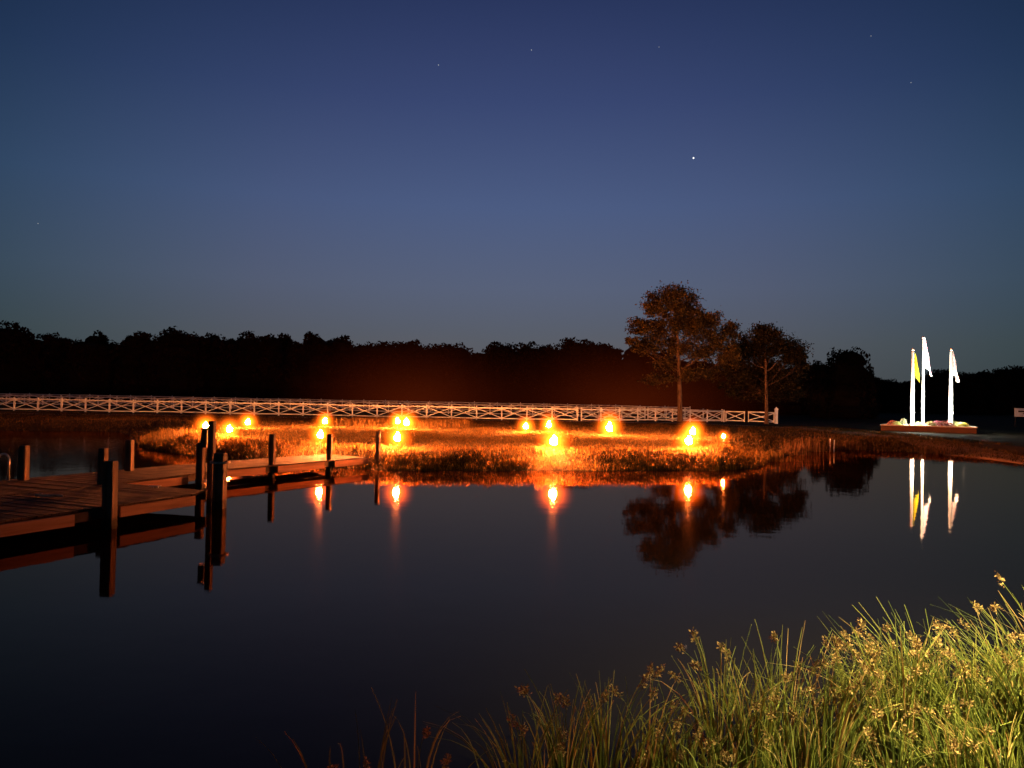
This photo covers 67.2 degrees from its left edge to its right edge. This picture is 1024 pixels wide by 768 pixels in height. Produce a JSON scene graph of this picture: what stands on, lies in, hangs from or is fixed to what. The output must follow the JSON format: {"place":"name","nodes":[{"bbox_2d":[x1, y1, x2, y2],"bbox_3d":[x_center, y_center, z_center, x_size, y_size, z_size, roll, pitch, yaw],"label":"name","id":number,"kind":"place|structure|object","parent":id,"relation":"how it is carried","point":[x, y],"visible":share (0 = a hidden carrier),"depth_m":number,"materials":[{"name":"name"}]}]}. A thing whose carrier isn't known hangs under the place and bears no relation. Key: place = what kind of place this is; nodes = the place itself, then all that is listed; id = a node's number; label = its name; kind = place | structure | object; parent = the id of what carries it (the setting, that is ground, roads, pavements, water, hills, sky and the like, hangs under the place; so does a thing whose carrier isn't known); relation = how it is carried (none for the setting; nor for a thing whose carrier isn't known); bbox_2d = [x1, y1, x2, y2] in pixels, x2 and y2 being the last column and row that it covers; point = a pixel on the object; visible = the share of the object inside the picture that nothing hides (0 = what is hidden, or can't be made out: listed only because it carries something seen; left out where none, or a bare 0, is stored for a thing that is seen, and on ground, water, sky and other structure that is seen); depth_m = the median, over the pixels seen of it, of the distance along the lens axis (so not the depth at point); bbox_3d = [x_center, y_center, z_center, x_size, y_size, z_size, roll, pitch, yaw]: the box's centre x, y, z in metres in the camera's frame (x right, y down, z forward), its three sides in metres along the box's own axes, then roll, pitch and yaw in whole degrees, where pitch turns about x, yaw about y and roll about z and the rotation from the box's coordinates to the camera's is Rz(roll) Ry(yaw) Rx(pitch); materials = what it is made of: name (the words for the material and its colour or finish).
{"place":"outdoors","nodes":[
{"label":"outdoors","id":0,"kind":"place"},
{"bbox_2d":[35,493,63,496],"bbox_3d":[-9.946,2.393,16.526,0.671,0.062,0.183,1,-1,10],"label":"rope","id":1,"kind":"object","parent":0,"point":[49,495],"visible":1,"depth_m":16.50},
{"bbox_2d":[139,430,774,470],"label":"shore grass","id":2,"kind":"structure","parent":0,"point":[717,447],"depth_m":30.98,"materials":[{"name":"plant"}]},
{"bbox_2d":[0,431,1023,767],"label":"water","id":3,"kind":"structure","parent":0,"point":[314,613],"depth_m":10.63,"materials":[{"name":"liquid"}]},
{"bbox_2d":[0,421,380,536],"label":"dock","id":4,"kind":"object","parent":3,"relation":"in","point":[110,490],"visible":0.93,"depth_m":18.22,"materials":[{"name":"brown wood"}]},
{"bbox_2d":[0,453,9,479],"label":"ladder","id":5,"kind":"object","parent":4,"relation":"attached to","point":[8,456],"visible":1,"depth_m":19.46,"materials":[{"name":"metal"}]},
{"bbox_2d":[327,699,405,767],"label":"reed clump","id":6,"kind":"object","parent":3,"relation":"on","point":[382,750],"visible":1,"depth_m":5.20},
{"bbox_2d":[509,670,613,767],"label":"reed clump","id":7,"kind":"object","parent":3,"relation":"on","point":[557,761],"visible":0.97,"depth_m":5.21,"materials":[{"name":"plant"}]},
{"bbox_2d":[542,663,687,767],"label":"reed clump","id":8,"kind":"object","parent":3,"relation":"on","point":[602,758],"visible":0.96,"depth_m":5.35,"materials":[{"name":"plant"}]},
{"bbox_2d":[651,624,823,767],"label":"reed clump","id":9,"kind":"object","parent":3,"relation":"on","point":[710,703],"visible":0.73,"depth_m":5.45,"materials":[{"name":"plant"}]},
{"bbox_2d":[704,620,907,767],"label":"reed clump","id":10,"kind":"object","parent":3,"relation":"on","point":[795,738],"visible":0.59,"depth_m":5.58,"materials":[{"name":"plant"}]},
{"bbox_2d":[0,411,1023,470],"bbox_3d":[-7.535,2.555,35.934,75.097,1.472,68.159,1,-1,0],"label":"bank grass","id":11,"kind":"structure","parent":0,"point":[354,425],"depth_m":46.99,"materials":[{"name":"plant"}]},
{"bbox_2d":[0,399,1023,470],"bbox_3d":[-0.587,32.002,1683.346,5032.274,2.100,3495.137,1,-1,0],"label":"ground","id":12,"kind":"structure","parent":0,"point":[1001,428],"depth_m":70.68,"materials":[{"name":"brown plant"}]},
{"bbox_2d":[0,320,37,397],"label":"woodland tree","id":13,"kind":"object","parent":12,"relation":"on","point":[14,341],"visible":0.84,"depth_m":146.55,"materials":[{"name":"green plant"}]},
{"bbox_2d":[34,334,57,347],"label":"woodland tree","id":14,"kind":"object","parent":12,"relation":"on","point":[39,336],"visible":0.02,"depth_m":158.87,"materials":[{"name":"green plant"}]},
{"bbox_2d":[35,332,75,398],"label":"woodland tree","id":15,"kind":"object","parent":12,"relation":"on","point":[50,382],"visible":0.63,"depth_m":147.21,"materials":[{"name":"green plant"}]},
{"bbox_2d":[50,339,107,400],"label":"woodland tree","id":16,"kind":"object","parent":12,"relation":"on","point":[79,370],"visible":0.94,"depth_m":144.55,"materials":[{"name":"green plant"}]},
{"bbox_2d":[85,330,109,344],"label":"woodland tree","id":17,"kind":"object","parent":12,"relation":"on","point":[101,338],"visible":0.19,"depth_m":165.82,"materials":[{"name":"green plant"}]},
{"bbox_2d":[94,340,124,399],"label":"woodland tree","id":18,"kind":"object","parent":12,"relation":"on","point":[108,360],"visible":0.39,"depth_m":147.82,"materials":[{"name":"green plant"}]},
{"bbox_2d":[108,331,150,400],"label":"woodland tree","id":19,"kind":"object","parent":12,"relation":"on","point":[127,364],"visible":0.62,"depth_m":144.13,"materials":[{"name":"green plant"}]},
{"bbox_2d":[133,333,165,402],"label":"woodland tree","id":20,"kind":"object","parent":12,"relation":"on","point":[146,377],"visible":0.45,"depth_m":143.76,"materials":[{"name":"green plant"}]},
{"bbox_2d":[141,326,209,402],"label":"woodland tree","id":21,"kind":"object","parent":12,"relation":"on","point":[180,374],"visible":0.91,"depth_m":143.91,"materials":[{"name":"green plant"}]},
{"bbox_2d":[187,331,216,401],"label":"woodland tree","id":22,"kind":"object","parent":12,"relation":"on","point":[208,341],"visible":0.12,"depth_m":148.73,"materials":[{"name":"green plant"}]},
{"bbox_2d":[199,332,219,339],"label":"woodland tree","id":23,"kind":"object","parent":12,"relation":"on","point":[210,335],"depth_m":162.69,"materials":[{"name":"green plant"}]},
{"bbox_2d":[198,334,240,401],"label":"woodland tree","id":24,"kind":"object","parent":12,"relation":"on","point":[212,386],"visible":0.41,"depth_m":146.44,"materials":[{"name":"green plant"}]},
{"bbox_2d":[212,330,274,402],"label":"woodland tree","id":25,"kind":"object","parent":12,"relation":"on","point":[244,379],"visible":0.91,"depth_m":145.16,"materials":[{"name":"green plant"}]},
{"bbox_2d":[257,333,285,404],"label":"woodland tree","id":26,"kind":"object","parent":12,"relation":"on","point":[274,353],"visible":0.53,"depth_m":147.08,"materials":[{"name":"green plant"}]},
{"bbox_2d":[271,333,293,402],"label":"woodland tree","id":27,"kind":"object","parent":12,"relation":"on","point":[284,339],"visible":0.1,"depth_m":156.78,"materials":[{"name":"green plant"}]},
{"bbox_2d":[0,397,577,420],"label":"crossbuck fence","id":28,"kind":"object","parent":12,"relation":"on","point":[302,404],"visible":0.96,"depth_m":73.75,"materials":[{"name":"white paint"}]},
{"bbox_2d":[260,731,343,767],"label":"reed clump","id":29,"kind":"object","parent":12,"relation":"on","point":[302,758],"visible":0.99,"depth_m":5.25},
{"bbox_2d":[295,331,335,405],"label":"woodland tree","id":30,"kind":"object","parent":12,"relation":"on","point":[313,374],"visible":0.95,"depth_m":144.82,"materials":[{"name":"green plant"}]},
{"bbox_2d":[317,430,322,451],"bbox_3d":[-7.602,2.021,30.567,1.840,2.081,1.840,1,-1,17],"label":"garden torch","id":31,"kind":"object","parent":12,"relation":"on","point":[320,434],"visible":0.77,"depth_m":30.52,"materials":[{"name":"yellow"}]},
{"bbox_2d":[0,394,645,418],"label":"crossbuck fence","id":32,"kind":"object","parent":12,"relation":"on","point":[309,402],"visible":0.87,"depth_m":98.22,"materials":[{"name":"white paint"}]},
{"bbox_2d":[326,335,361,404],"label":"woodland tree","id":33,"kind":"object","parent":12,"relation":"on","point":[340,349],"visible":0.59,"depth_m":148.31,"materials":[{"name":"green plant"}]},
{"bbox_2d":[0,393,690,415],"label":"crossbuck fence","id":34,"kind":"object","parent":12,"relation":"on","point":[407,401],"visible":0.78,"depth_m":119.12,"materials":[{"name":"white paint"}]},
{"bbox_2d":[341,341,389,404],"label":"woodland tree","id":35,"kind":"object","parent":12,"relation":"on","point":[364,361],"visible":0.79,"depth_m":147.65,"materials":[{"name":"green plant"}]},
{"bbox_2d":[373,341,407,405],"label":"woodland tree","id":36,"kind":"object","parent":12,"relation":"on","point":[388,355],"visible":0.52,"depth_m":148.96,"materials":[{"name":"green plant"}]},
{"bbox_2d":[394,432,399,446],"bbox_3d":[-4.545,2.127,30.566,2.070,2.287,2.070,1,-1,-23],"label":"garden torch","id":37,"kind":"object","parent":12,"relation":"on","point":[397,437],"visible":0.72,"depth_m":30.50,"materials":[{"name":"yellow"}]},
{"bbox_2d":[393,339,423,405],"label":"woodland tree","id":38,"kind":"object","parent":12,"relation":"on","point":[406,351],"visible":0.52,"depth_m":149.12,"materials":[{"name":"green plant"}]},
{"bbox_2d":[371,687,459,767],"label":"reed clump","id":39,"kind":"object","parent":12,"relation":"on","point":[426,732],"visible":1,"depth_m":5.26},
{"bbox_2d":[403,344,455,407],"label":"woodland tree","id":40,"kind":"object","parent":12,"relation":"on","point":[432,371],"visible":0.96,"depth_m":145.22,"materials":[{"name":"green plant"}]},
{"bbox_2d":[440,341,473,406],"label":"woodland tree","id":41,"kind":"object","parent":12,"relation":"on","point":[457,384],"visible":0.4,"depth_m":147.76,"materials":[{"name":"green plant"}]},
{"bbox_2d":[417,745,496,767],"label":"reed clump","id":42,"kind":"object","parent":12,"relation":"on","point":[447,761],"visible":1,"depth_m":5.00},
{"bbox_2d":[464,349,496,406],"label":"woodland tree","id":43,"kind":"object","parent":12,"relation":"on","point":[477,373],"visible":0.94,"depth_m":144.66,"materials":[{"name":"green plant"}]},
{"bbox_2d":[425,688,567,767],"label":"reed clump","id":44,"kind":"object","parent":12,"relation":"on","point":[504,760],"visible":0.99,"depth_m":5.14,"materials":[{"name":"plant"}]},
{"bbox_2d":[486,341,518,407],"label":"woodland tree","id":45,"kind":"object","parent":12,"relation":"on","point":[500,373],"visible":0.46,"depth_m":147.26,"materials":[{"name":"green plant"}]},
{"bbox_2d":[501,341,550,407],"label":"woodland tree","id":46,"kind":"object","parent":12,"relation":"on","point":[527,374],"visible":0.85,"depth_m":145.61,"materials":[{"name":"green plant"}]},
{"bbox_2d":[539,343,561,409],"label":"woodland tree","id":47,"kind":"object","parent":12,"relation":"on","point":[550,369],"visible":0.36,"depth_m":147.15,"materials":[{"name":"green plant"}]},
{"bbox_2d":[550,435,556,456],"bbox_3d":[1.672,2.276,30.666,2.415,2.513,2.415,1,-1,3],"label":"garden torch","id":48,"kind":"object","parent":12,"relation":"on","point":[553,441],"visible":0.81,"depth_m":30.59,"materials":[{"name":"yellow"}]},
{"bbox_2d":[549,337,593,409],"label":"woodland tree","id":49,"kind":"object","parent":12,"relation":"on","point":[568,384],"visible":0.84,"depth_m":143.69,"materials":[{"name":"green plant"}]},
{"bbox_2d":[570,339,621,410],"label":"woodland tree","id":50,"kind":"object","parent":12,"relation":"on","point":[596,366],"visible":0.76,"depth_m":143.50,"materials":[{"name":"green plant"}]},
{"bbox_2d":[606,422,611,436],"bbox_3d":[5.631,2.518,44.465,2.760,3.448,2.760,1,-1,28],"label":"garden torch","id":51,"kind":"object","parent":12,"relation":"on","point":[609,427],"visible":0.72,"depth_m":44.37,"materials":[{"name":"yellow"}]},
{"bbox_2d":[603,343,625,410],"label":"woodland tree","id":52,"kind":"object","parent":12,"relation":"on","point":[618,400],"visible":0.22,"depth_m":148.07,"materials":[{"name":"green plant"}]},
{"bbox_2d":[618,344,653,410],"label":"woodland tree","id":53,"kind":"object","parent":12,"relation":"on","point":[633,391],"visible":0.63,"depth_m":147.09,"materials":[{"name":"green plant"}]},
{"bbox_2d":[576,663,725,767],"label":"reed clump","id":54,"kind":"object","parent":12,"relation":"on","point":[647,763],"visible":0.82,"depth_m":5.45,"materials":[{"name":"plant"}]},
{"bbox_2d":[581,407,724,421],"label":"crossbuck fence","id":55,"kind":"object","parent":12,"relation":"on","point":[657,410],"visible":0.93,"depth_m":77.81,"materials":[{"name":"white paint"}]},
{"bbox_2d":[725,411,744,421],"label":"gate","id":56,"kind":"structure","parent":55,"relation":"attached to","point":[734,416],"depth_m":82.55,"materials":[{"name":"white paint"}]},
{"bbox_2d":[645,348,676,411],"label":"woodland tree","id":57,"kind":"object","parent":12,"relation":"on","point":[659,397],"visible":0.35,"depth_m":146.74,"materials":[{"name":"green plant"}]},
{"bbox_2d":[647,407,722,421],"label":"crossbuck fence","id":58,"kind":"object","parent":12,"relation":"on","point":[666,408],"visible":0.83,"depth_m":86.89,"materials":[{"name":"white paint"}]},
{"bbox_2d":[624,280,746,421],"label":"shade tree","id":59,"kind":"object","parent":12,"relation":"on","point":[689,319],"visible":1,"depth_m":78.55,"materials":[{"name":"green plant"}]},
{"bbox_2d":[662,358,714,412],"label":"woodland tree","id":60,"kind":"object","parent":12,"relation":"on","point":[693,393],"visible":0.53,"depth_m":144.60,"materials":[{"name":"green plant"}]},
{"bbox_2d":[685,436,691,449],"bbox_3d":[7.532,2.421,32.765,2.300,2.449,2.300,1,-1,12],"label":"garden torch","id":61,"kind":"object","parent":12,"relation":"on","point":[688,440],"visible":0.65,"depth_m":32.69,"materials":[{"name":"yellow"}]},
{"bbox_2d":[639,697,765,767],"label":"reed clump","id":62,"kind":"object","parent":12,"relation":"on","point":[669,762],"visible":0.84,"depth_m":5.24,"materials":[{"name":"plant"}]},
{"bbox_2d":[697,359,722,412],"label":"woodland tree","id":63,"kind":"object","parent":12,"relation":"on","point":[712,403],"visible":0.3,"depth_m":148.92,"materials":[{"name":"green plant"}]},
{"bbox_2d":[656,725,767,767],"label":"reed clump","id":64,"kind":"object","parent":12,"relation":"on","point":[726,755],"visible":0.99,"depth_m":4.96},
{"bbox_2d":[716,362,750,413],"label":"woodland tree","id":65,"kind":"object","parent":12,"relation":"on","point":[729,404],"visible":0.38,"depth_m":147.83,"materials":[{"name":"green plant"}]},
{"bbox_2d":[658,631,836,767],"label":"reed clump","id":66,"kind":"object","parent":12,"relation":"on","point":[769,725],"visible":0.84,"depth_m":5.32,"materials":[{"name":"plant"}]},
{"bbox_2d":[745,361,769,413],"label":"woodland tree","id":67,"kind":"object","parent":12,"relation":"on","point":[753,406],"visible":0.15,"depth_m":147.74,"materials":[{"name":"green plant"}]},
{"bbox_2d":[712,321,814,423],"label":"shade tree","id":68,"kind":"object","parent":12,"relation":"on","point":[760,350],"visible":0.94,"depth_m":79.39,"materials":[{"name":"green plant"}]},
{"bbox_2d":[742,448,799,461],"bbox_3d":[12.280,3.351,36.258,2.722,0.627,1.787,1,-1,0],"label":"reed tuft","id":69,"kind":"object","parent":12,"relation":"on","point":[776,457],"visible":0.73,"depth_m":36.05,"materials":[{"name":"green plant"}]},
{"bbox_2d":[761,370,789,413],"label":"woodland tree","id":70,"kind":"object","parent":12,"relation":"on","point":[772,407],"visible":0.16,"depth_m":144.96,"materials":[{"name":"green plant"}]},
{"bbox_2d":[774,407,777,423],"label":"gate post","id":71,"kind":"object","parent":12,"relation":"on","point":[776,416],"visible":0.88,"depth_m":80.33,"materials":[{"name":"white paint"}]},
{"bbox_2d":[748,411,774,422],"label":"gate","id":72,"kind":"structure","parent":71,"relation":"attached to","point":[751,412],"depth_m":81.34,"materials":[{"name":"white paint"}]},
{"bbox_2d":[710,705,870,767],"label":"reed clump","id":73,"kind":"object","parent":12,"relation":"on","point":[792,761],"visible":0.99,"depth_m":5.01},
{"bbox_2d":[776,437,823,455],"bbox_3d":[14.919,3.319,40.652,2.367,0.996,1.818,1,-1,-14],"label":"reed tuft","id":74,"kind":"object","parent":12,"relation":"on","point":[798,451],"visible":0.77,"depth_m":40.46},
{"bbox_2d":[788,434,832,452],"bbox_3d":[17.052,3.349,43.833,2.378,1.048,1.737,1,-1,0],"label":"reed tuft","id":75,"kind":"object","parent":12,"relation":"on","point":[818,444],"visible":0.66,"depth_m":43.69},
{"bbox_2d":[803,360,834,417],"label":"tree","id":76,"kind":"object","parent":12,"relation":"on","point":[815,398],"visible":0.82,"depth_m":117.01,"materials":[{"name":"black plant"}]},
{"bbox_2d":[814,437,861,449],"bbox_3d":[19.574,3.530,46.128,2.933,0.838,1.591,1,-1,0],"label":"reed tuft","id":77,"kind":"object","parent":12,"relation":"on","point":[843,445],"visible":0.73,"depth_m":46.11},
{"bbox_2d":[755,638,928,767],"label":"reed clump","id":78,"kind":"object","parent":12,"relation":"on","point":[841,734],"visible":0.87,"depth_m":5.32,"materials":[{"name":"plant"}]},
{"bbox_2d":[816,346,878,418],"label":"tree","id":79,"kind":"object","parent":12,"relation":"on","point":[850,390],"visible":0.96,"depth_m":114.13,"materials":[{"name":"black plant"}]},
{"bbox_2d":[837,441,882,450],"bbox_3d":[20.903,3.652,46.119,2.875,0.629,1.824,1,-1,15],"label":"reed tuft","id":80,"kind":"object","parent":12,"relation":"on","point":[853,447],"visible":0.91,"depth_m":45.73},
{"bbox_2d":[766,611,973,767],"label":"reed clump","id":81,"kind":"object","parent":12,"relation":"on","point":[903,700],"visible":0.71,"depth_m":5.40,"materials":[{"name":"plant"}]},
{"bbox_2d":[861,369,881,418],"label":"tree","id":82,"kind":"object","parent":12,"relation":"on","point":[874,412],"visible":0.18,"depth_m":117.74,"materials":[{"name":"black plant"}]},
{"bbox_2d":[877,377,885,411],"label":"woodland tree","id":83,"kind":"object","parent":12,"relation":"on","point":[879,393],"visible":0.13,"depth_m":212.21,"materials":[{"name":"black plant"}]},
{"bbox_2d":[800,628,970,767],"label":"reed clump","id":84,"kind":"object","parent":12,"relation":"on","point":[833,659],"visible":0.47,"depth_m":5.61,"materials":[{"name":"plant"}]},
{"bbox_2d":[828,703,944,767],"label":"reed clump","id":85,"kind":"object","parent":12,"relation":"on","point":[900,758],"visible":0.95,"depth_m":5.00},
{"bbox_2d":[815,688,992,767],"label":"reed clump","id":86,"kind":"object","parent":12,"relation":"on","point":[943,763],"visible":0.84,"depth_m":5.03,"materials":[{"name":"plant"}]},
{"bbox_2d":[899,381,910,412],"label":"woodland tree","id":87,"kind":"object","parent":12,"relation":"on","point":[906,386],"visible":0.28,"depth_m":216.71,"materials":[{"name":"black plant"}]},
{"bbox_2d":[909,376,926,412],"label":"woodland tree","id":88,"kind":"object","parent":12,"relation":"on","point":[917,404],"visible":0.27,"depth_m":212.25,"materials":[{"name":"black plant"}]},
{"bbox_2d":[819,619,1023,767],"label":"reed clump","id":89,"kind":"object","parent":12,"relation":"on","point":[973,710],"visible":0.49,"depth_m":5.51,"materials":[{"name":"plant"}]},
{"bbox_2d":[827,597,1021,764],"bbox_3d":[3.189,2.287,5.780,1.612,1.241,0.840,1,-1,0],"label":"reed clump","id":90,"kind":"object","parent":12,"relation":"on","point":[1013,636],"visible":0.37,"depth_m":5.75,"materials":[{"name":"plant"}]},
{"bbox_2d":[880,423,976,433],"bbox_3d":[34.969,3.762,64.803,6.980,0.598,4.280,1,-1,28],"label":"planter","id":91,"kind":"object","parent":12,"relation":"on","point":[936,429],"visible":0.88,"depth_m":62.94,"materials":[{"name":"brick"}]},
{"bbox_2d":[910,349,919,424],"bbox_3d":[33.877,0.284,64.772,0.970,6.554,0.629,1,-1,0],"label":"flagpole","id":92,"kind":"object","parent":91,"relation":"on","point":[914,368],"visible":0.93,"depth_m":64.71,"materials":[{"name":"metal"}]},
{"bbox_2d":[921,336,931,423],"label":"flagpole","id":93,"kind":"object","parent":91,"relation":"on","point":[925,360],"visible":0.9,"depth_m":66.20,"materials":[{"name":"metal"}]},
{"bbox_2d":[938,420,953,425],"bbox_3d":[35.484,3.269,62.952,1.241,0.660,1.225,1,-1,0],"label":"bedding plant","id":94,"kind":"object","parent":91,"relation":"in","point":[944,423],"visible":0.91,"depth_m":62.76,"materials":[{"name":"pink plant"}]},
{"bbox_2d":[949,348,959,423],"bbox_3d":[36.477,0.322,63.809,0.916,6.540,0.639,1,-1,-18],"label":"flagpole","id":95,"kind":"object","parent":91,"relation":"on","point":[952,370],"visible":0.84,"depth_m":63.70,"materials":[{"name":"metal"}]},
{"bbox_2d":[854,610,1023,767],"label":"reed clump","id":96,"kind":"object","parent":12,"relation":"on","point":[999,657],"visible":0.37,"depth_m":5.73,"materials":[{"name":"plant"}]},
{"bbox_2d":[915,369,964,413],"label":"woodland tree","id":97,"kind":"object","parent":12,"relation":"on","point":[936,396],"visible":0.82,"depth_m":204.03,"materials":[{"name":"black plant"}]},
{"bbox_2d":[884,681,1023,767],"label":"reed clump","id":98,"kind":"object","parent":12,"relation":"on","point":[990,756],"visible":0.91,"depth_m":5.12,"materials":[{"name":"plant"}]},
{"bbox_2d":[894,597,1023,767],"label":"reed clump","id":99,"kind":"object","parent":12,"relation":"on","point":[1012,709],"visible":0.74,"depth_m":5.52,"materials":[{"name":"plant"}]},
{"bbox_2d":[922,571,1023,701],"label":"reed clump","id":100,"kind":"object","parent":12,"relation":"on","point":[979,606],"visible":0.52,"depth_m":5.91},
{"bbox_2d":[1014,408,1023,426],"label":"sign","id":101,"kind":"object","parent":12,"relation":"on","point":[1018,412],"visible":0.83,"depth_m":85.95,"materials":[{"name":"white paint"}]},
{"bbox_2d":[0,0,1023,382],"label":"sky","id":102,"kind":"structure","parent":0,"point":[476,174],"materials":[{"name":"blue"}]},
{"bbox_2d":[2,413,1023,463],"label":"path","id":103,"kind":"structure","parent":0,"point":[984,457],"depth_m":46.11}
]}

